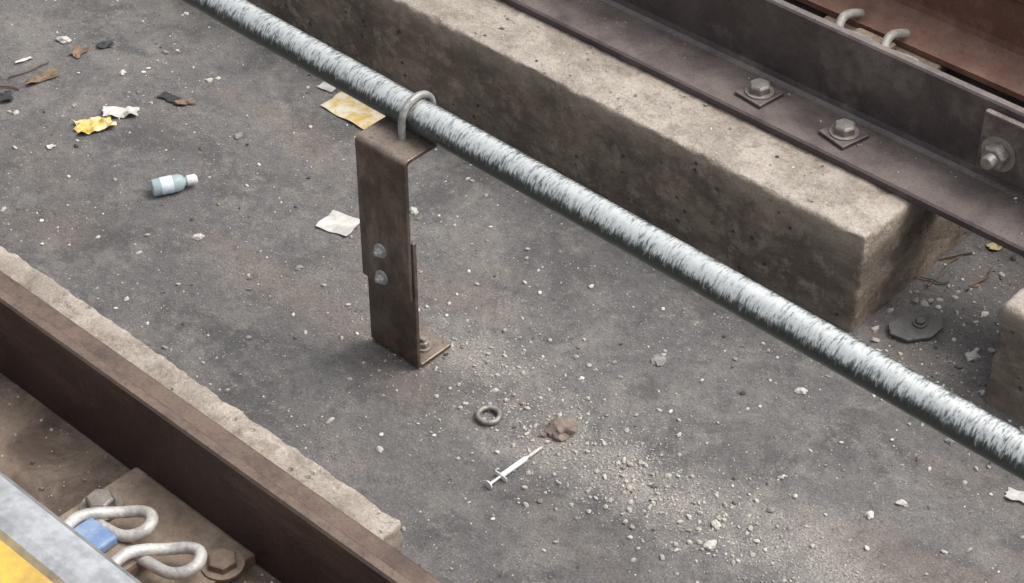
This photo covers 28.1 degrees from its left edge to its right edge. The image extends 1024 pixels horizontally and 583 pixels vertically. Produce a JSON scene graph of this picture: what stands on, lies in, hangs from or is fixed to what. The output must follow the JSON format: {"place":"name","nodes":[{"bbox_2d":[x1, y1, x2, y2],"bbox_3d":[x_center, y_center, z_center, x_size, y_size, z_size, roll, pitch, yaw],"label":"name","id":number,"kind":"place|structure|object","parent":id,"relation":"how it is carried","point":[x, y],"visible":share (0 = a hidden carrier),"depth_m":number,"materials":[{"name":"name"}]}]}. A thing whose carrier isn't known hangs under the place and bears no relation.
{"place":"outdoors","nodes":[
{"label":"outdoors","id":0,"kind":"place"},
{"bbox_2d":[0,0,1023,582],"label":"ground","id":1,"kind":"structure","parent":0,"point":[260,92],"depth_m":2.77,"materials":[{"name":"concrete"}]},
{"bbox_2d":[0,90,12,101],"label":"rubber scrap","id":2,"kind":"object","parent":1,"relation":"on","point":[5,95],"visible":1,"depth_m":3.21,"materials":[{"name":"black rubber"}]},
{"bbox_2d":[0,85,19,89],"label":"twig","id":3,"kind":"object","parent":1,"relation":"on","point":[9,86],"visible":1,"depth_m":3.23,"materials":[{"name":"brown wood"}]},
{"bbox_2d":[15,56,32,62],"bbox_3d":[-0.785,-0.373,3.289,0.032,0.003,0.009,-24,45,-26],"label":"paper scrap","id":4,"kind":"object","parent":1,"relation":"on","point":[24,59],"visible":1,"depth_m":3.29,"materials":[{"name":"white paper"}]},
{"bbox_2d":[8,62,48,77],"bbox_3d":[-0.770,-0.354,3.266,0.070,0.004,0.008,-24,46,-26],"label":"twig","id":5,"kind":"object","parent":1,"relation":"on","point":[28,70],"visible":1,"depth_m":3.26,"materials":[{"name":"brown wood"}]},
{"bbox_2d":[26,67,58,83],"bbox_3d":[-0.747,-0.342,3.248,0.061,0.008,0.025,-25,46,-27],"label":"dry leaf","id":6,"kind":"object","parent":1,"relation":"on","point":[49,74],"visible":1,"depth_m":3.25,"materials":[{"name":"brown plant"}]},
{"bbox_2d":[56,36,71,43],"bbox_3d":[-0.730,-0.411,3.334,0.023,0.012,0.019,29,48,30],"label":"mortar lump","id":7,"kind":"object","parent":1,"relation":"on","point":[63,39],"visible":1,"depth_m":3.33,"materials":[{"name":"white concrete"}]},
{"bbox_2d":[68,45,88,57],"bbox_3d":[-0.701,-0.388,3.306,0.027,0.004,0.033,14,42,16],"label":"dry leaf","id":8,"kind":"object","parent":1,"relation":"on","point":[77,51],"visible":1,"depth_m":3.31,"materials":[{"name":"brown plant"}]},
{"bbox_2d":[73,115,116,133],"bbox_3d":[-0.642,-0.259,3.147,0.065,0.011,0.040,-13,42,-15],"label":"yellow snack wrapper","id":9,"kind":"object","parent":1,"relation":"on","point":[92,124],"visible":1,"depth_m":3.15,"materials":[{"name":"yellow plastic"}]},
{"bbox_2d":[97,40,112,47],"bbox_3d":[-0.660,-0.402,3.323,0.028,0.004,0.020,-11,41,-13],"label":"rubber scrap","id":10,"kind":"object","parent":1,"relation":"on","point":[104,44],"visible":1,"depth_m":3.32,"materials":[{"name":"black rubber"}]},
{"bbox_2d":[102,106,139,117],"bbox_3d":[-0.606,-0.280,3.174,0.057,0.009,0.028,-4,40,-4],"label":"crumpled white paper","id":11,"kind":"object","parent":1,"relation":"on","point":[120,112],"visible":1,"depth_m":3.17,"materials":[{"name":"white paper"}]},
{"bbox_2d":[119,70,125,75],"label":"mortar lump","id":12,"kind":"object","parent":1,"relation":"on","point":[122,72],"visible":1,"depth_m":3.26,"materials":[{"name":"white concrete"}]},
{"bbox_2d":[157,91,181,104],"bbox_3d":[-0.532,-0.302,3.205,0.050,0.003,0.019,24,45,26],"label":"rubber scrap","id":13,"kind":"object","parent":1,"relation":"on","point":[167,96],"visible":1,"depth_m":3.21,"materials":[{"name":"black rubber"}]},
{"bbox_2d":[150,174,197,195],"bbox_3d":[-0.498,-0.159,3.019,0.069,0.027,0.027,-13,42,-15],"label":"plastic bottle","id":14,"kind":"object","parent":1,"relation":"on","point":[165,185],"visible":1,"depth_m":3.01,"materials":[{"name":"plastic"}]},
{"bbox_2d":[175,98,196,104],"bbox_3d":[-0.509,-0.296,3.196,0.035,0.005,0.014,-4,40,-4],"label":"dry leaf","id":15,"kind":"object","parent":1,"relation":"on","point":[186,101],"visible":1,"depth_m":3.20,"materials":[{"name":"brown plant"}]},
{"bbox_2d":[191,233,204,239],"bbox_3d":[-0.451,-0.079,2.940,0.020,0.007,0.012,0,40,0],"label":"mortar lump","id":16,"kind":"object","parent":1,"relation":"on","point":[199,236],"visible":1,"depth_m":2.94,"materials":[{"name":"grey concrete"}]},
{"bbox_2d":[0,246,403,582],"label":"concrete plinth","id":17,"kind":"structure","parent":1,"relation":"on","point":[23,414],"depth_m":2.38,"materials":[{"name":"beige concrete"}]},
{"bbox_2d":[0,540,52,582],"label":"yellow conductor cover","id":18,"kind":"object","parent":17,"relation":"on","point":[15,567],"depth_m":1.98,"materials":[{"name":"paint"}]},
{"bbox_2d":[0,471,140,582],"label":"running rail","id":19,"kind":"object","parent":17,"relation":"on","point":[44,541],"visible":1,"depth_m":2.02,"materials":[{"name":"silver metal"}]},
{"bbox_2d":[59,467,255,582],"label":"rail baseplate","id":20,"kind":"object","parent":17,"relation":"on","point":[141,526],"visible":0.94,"depth_m":2.22,"materials":[{"name":"metal"}]},
{"bbox_2d":[0,270,442,582],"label":"guard angle iron","id":21,"kind":"object","parent":17,"relation":"on","point":[281,525],"visible":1,"depth_m":2.27,"materials":[{"name":"orange metal"}]},
{"bbox_2d":[234,132,242,138],"bbox_3d":[-0.418,-0.238,3.131,0.013,0.007,0.017,22,45,24],"label":"grey stone","id":22,"kind":"object","parent":1,"relation":"on","point":[239,135],"visible":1,"depth_m":3.13,"materials":[{"name":"grey stone"}]},
{"bbox_2d":[295,265,303,270],"bbox_3d":[-0.300,-0.033,2.887,0.011,0.006,0.011,15,42,17],"label":"grey stone","id":23,"kind":"object","parent":1,"relation":"on","point":[299,267],"visible":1,"depth_m":2.88,"materials":[{"name":"grey stone"}]},
{"bbox_2d":[318,82,335,91],"bbox_3d":[-0.290,-0.324,3.231,0.030,0.002,0.021,24,45,26],"label":"paper scrap","id":24,"kind":"object","parent":1,"relation":"on","point":[326,86],"visible":0.76,"depth_m":3.23,"materials":[{"name":"white paper"}]},
{"bbox_2d":[316,210,359,235],"bbox_3d":[-0.250,-0.099,2.963,0.055,0.002,0.046,19,44,22],"label":"paper scrap","id":25,"kind":"object","parent":1,"relation":"on","point":[334,221],"visible":1,"depth_m":2.96,"materials":[{"name":"white paper"}]},
{"bbox_2d":[321,91,385,128],"bbox_3d":[-0.244,-0.281,3.178,0.109,0.004,0.053,31,49,31],"label":"printed card scrap","id":26,"kind":"object","parent":1,"relation":"on","point":[341,104],"visible":0.89,"depth_m":3.18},
{"bbox_2d":[376,446,383,452],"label":"mortar lump","id":27,"kind":"object","parent":1,"relation":"on","point":[379,449],"visible":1,"depth_m":2.61,"materials":[{"name":"beige concrete"}]},
{"bbox_2d":[355,90,450,367],"bbox_3d":[-0.132,-0.085,2.640,0.091,0.398,0.114,31,49,31],"label":"pipe support bracket","id":28,"kind":"object","parent":1,"relation":"on","point":[388,151],"visible":0.84,"depth_m":2.60,"materials":[{"name":"brown metal"}]},
{"bbox_2d":[181,0,1023,480],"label":"galvanised steel pipe","id":29,"kind":"object","parent":28,"relation":"attached to","point":[995,440],"visible":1,"depth_m":2.32,"materials":[{"name":"metal"}]},
{"bbox_2d":[409,207,418,214],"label":"mortar lump","id":30,"kind":"object","parent":1,"relation":"on","point":[413,210],"visible":1,"depth_m":2.98,"materials":[{"name":"beige concrete"}]},
{"bbox_2d":[475,405,502,425],"bbox_3d":[-0.030,0.160,2.651,0.036,0.008,0.036,0,40,0],"label":"steel ring","id":31,"kind":"object","parent":1,"relation":"on","point":[495,420],"visible":1,"depth_m":2.65,"materials":[{"name":"grey metal"}]},
{"bbox_2d":[0,0,1023,582],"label":"gravel debris","id":32,"kind":"object","parent":1,"relation":"on","point":[734,502],"visible":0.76,"depth_m":2.64,"materials":[{"name":"grey gravel"}]},
{"bbox_2d":[485,446,542,488],"bbox_3d":[0.004,0.220,2.580,0.021,0.012,0.097,33,50,33],"label":"syringe","id":33,"kind":"object","parent":1,"relation":"on","point":[510,469],"visible":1,"depth_m":2.57,"materials":[{"name":"white plastic"}]},
{"bbox_2d":[538,432,547,437],"bbox_3d":[0.040,0.184,2.629,0.012,0.007,0.009,10,41,11],"label":"brown stone","id":34,"kind":"object","parent":1,"relation":"on","point":[543,434],"visible":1,"depth_m":2.63,"materials":[{"name":"brown stone"}]},
{"bbox_2d":[544,417,577,441],"bbox_3d":[0.064,0.176,2.631,0.038,0.024,0.039,-32,50,-32],"label":"brown stone","id":35,"kind":"object","parent":1,"relation":"on","point":[559,429],"visible":1,"depth_m":2.62,"materials":[{"name":"brown stone"}]},
{"bbox_2d":[247,0,1023,332],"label":"concrete plinth","id":36,"kind":"structure","parent":1,"relation":"on","point":[831,254],"depth_m":2.91,"materials":[{"name":"grey concrete"}]},
{"bbox_2d":[501,0,1023,256],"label":"guard angle iron","id":37,"kind":"object","parent":36,"relation":"on","point":[906,111],"visible":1,"depth_m":2.83,"materials":[{"name":"brown paint"}]},
{"bbox_2d":[824,9,949,72],"bbox_3d":[0.594,-0.405,3.026,0.212,0.060,0.440,31,49,31],"label":"rail baseplate","id":38,"kind":"object","parent":36,"relation":"on","point":[886,40],"visible":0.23,"depth_m":2.97,"materials":[{"name":"metal"}]},
{"bbox_2d":[797,0,1023,101],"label":"running rail","id":39,"kind":"object","parent":36,"relation":"on","point":[981,41],"depth_m":2.94,"materials":[{"name":"brown metal"}]},
{"bbox_2d":[651,354,666,365],"bbox_3d":[0.196,0.092,2.738,0.022,0.006,0.022,30,48,30],"label":"grey stone","id":40,"kind":"object","parent":1,"relation":"on","point":[658,360],"visible":1,"depth_m":2.73,"materials":[{"name":"grey stone"}]},
{"bbox_2d":[703,540,716,550],"bbox_3d":[0.240,0.306,2.482,0.014,0.008,0.018,15,42,17],"label":"mortar lump","id":41,"kind":"object","parent":1,"relation":"on","point":[710,545],"visible":1,"depth_m":2.48,"materials":[{"name":"white concrete"}]},
{"bbox_2d":[711,519,721,530],"bbox_3d":[0.250,0.285,2.507,0.013,0.007,0.016,-25,46,-27],"label":"mortar lump","id":42,"kind":"object","parent":1,"relation":"on","point":[715,524],"visible":1,"depth_m":2.50,"materials":[{"name":"white concrete"}]},
{"bbox_2d":[766,507,775,511],"bbox_3d":[0.320,0.269,2.527,0.009,0.006,0.010,20,44,22],"label":"grey stone","id":43,"kind":"object","parent":1,"relation":"on","point":[770,509],"visible":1,"depth_m":2.52,"materials":[{"name":"grey stone"}]},
{"bbox_2d":[794,387,807,393],"bbox_3d":[0.380,0.131,2.692,0.019,0.009,0.012,5,40,6],"label":"mortar lump","id":44,"kind":"object","parent":1,"relation":"on","point":[800,390],"visible":1,"depth_m":2.69,"materials":[{"name":"beige concrete"}]},
{"bbox_2d":[865,511,873,519],"bbox_3d":[0.441,0.275,2.519,0.012,0.008,0.013,-12,41,-14],"label":"mortar lump","id":45,"kind":"object","parent":1,"relation":"on","point":[869,514],"visible":1,"depth_m":2.52,"materials":[{"name":"white concrete"}]},
{"bbox_2d":[896,499,907,506],"bbox_3d":[0.483,0.262,2.536,0.016,0.006,0.011,11,41,12],"label":"mortar lump","id":46,"kind":"object","parent":1,"relation":"on","point":[902,503],"visible":1,"depth_m":2.53,"materials":[{"name":"white concrete"}]},
{"bbox_2d":[887,311,942,342],"bbox_3d":[0.548,0.045,2.779,0.079,0.016,0.050,-10,41,-11],"label":"steel plate scrap","id":47,"kind":"object","parent":1,"relation":"on","point":[916,326],"visible":1,"depth_m":2.78,"materials":[{"name":"grey metal"}]},
{"bbox_2d":[920,275,948,283],"bbox_3d":[0.591,-0.017,2.863,0.041,0.004,0.008,15,42,17],"label":"twig","id":48,"kind":"object","parent":1,"relation":"on","point":[924,277],"visible":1,"depth_m":2.86,"materials":[{"name":"brown wood"}]},
{"bbox_2d":[927,257,959,286],"bbox_3d":[0.606,-0.028,2.878,0.007,0.003,0.086,27,47,29],"label":"twig","id":49,"kind":"object","parent":1,"relation":"on","point":[944,270],"visible":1,"depth_m":2.88,"materials":[{"name":"brown wood"}]},
{"bbox_2d":[945,438,954,445],"bbox_3d":[0.560,0.192,2.619,0.010,0.007,0.013,-30,48,-31],"label":"grey stone","id":50,"kind":"object","parent":1,"relation":"on","point":[949,441],"visible":0.92,"depth_m":2.62,"materials":[{"name":"grey stone"}]},
{"bbox_2d":[940,252,972,259],"bbox_3d":[0.630,-0.051,2.905,0.050,0.004,0.006,-11,41,-13],"label":"twig","id":51,"kind":"object","parent":1,"relation":"on","point":[956,255],"visible":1,"depth_m":2.90,"materials":[{"name":"brown wood"}]},
{"bbox_2d":[965,351,979,361],"bbox_3d":[0.617,0.086,2.744,0.021,0.010,0.017,-12,42,-14],"label":"mortar lump","id":52,"kind":"object","parent":1,"relation":"on","point":[973,356],"visible":1,"depth_m":2.74,"materials":[{"name":"grey concrete"}]},
{"bbox_2d":[966,268,991,290],"bbox_3d":[0.654,-0.017,2.864,0.061,0.003,0.010,-31,49,-31],"label":"twig","id":53,"kind":"object","parent":1,"relation":"on","point":[981,280],"visible":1,"depth_m":2.86,"materials":[{"name":"brown wood"}]},
{"bbox_2d":[986,242,1002,249],"bbox_3d":[0.695,-0.067,2.924,0.036,0.004,0.019,-19,44,-21],"label":"yellow paper scrap","id":54,"kind":"object","parent":1,"relation":"on","point":[993,246],"visible":0.56,"depth_m":2.92,"materials":[{"name":"yellow paper"}]},
{"bbox_2d":[984,287,1023,422],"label":"concrete plinth","id":55,"kind":"structure","parent":1,"relation":"on","point":[1004,392],"depth_m":2.61,"materials":[{"name":"grey concrete"}]},
{"bbox_2d":[1005,487,1023,502],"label":"paper scrap","id":56,"kind":"object","parent":1,"relation":"on","point":[1012,494],"visible":1,"depth_m":2.54,"materials":[{"name":"white paper"}]}
]}

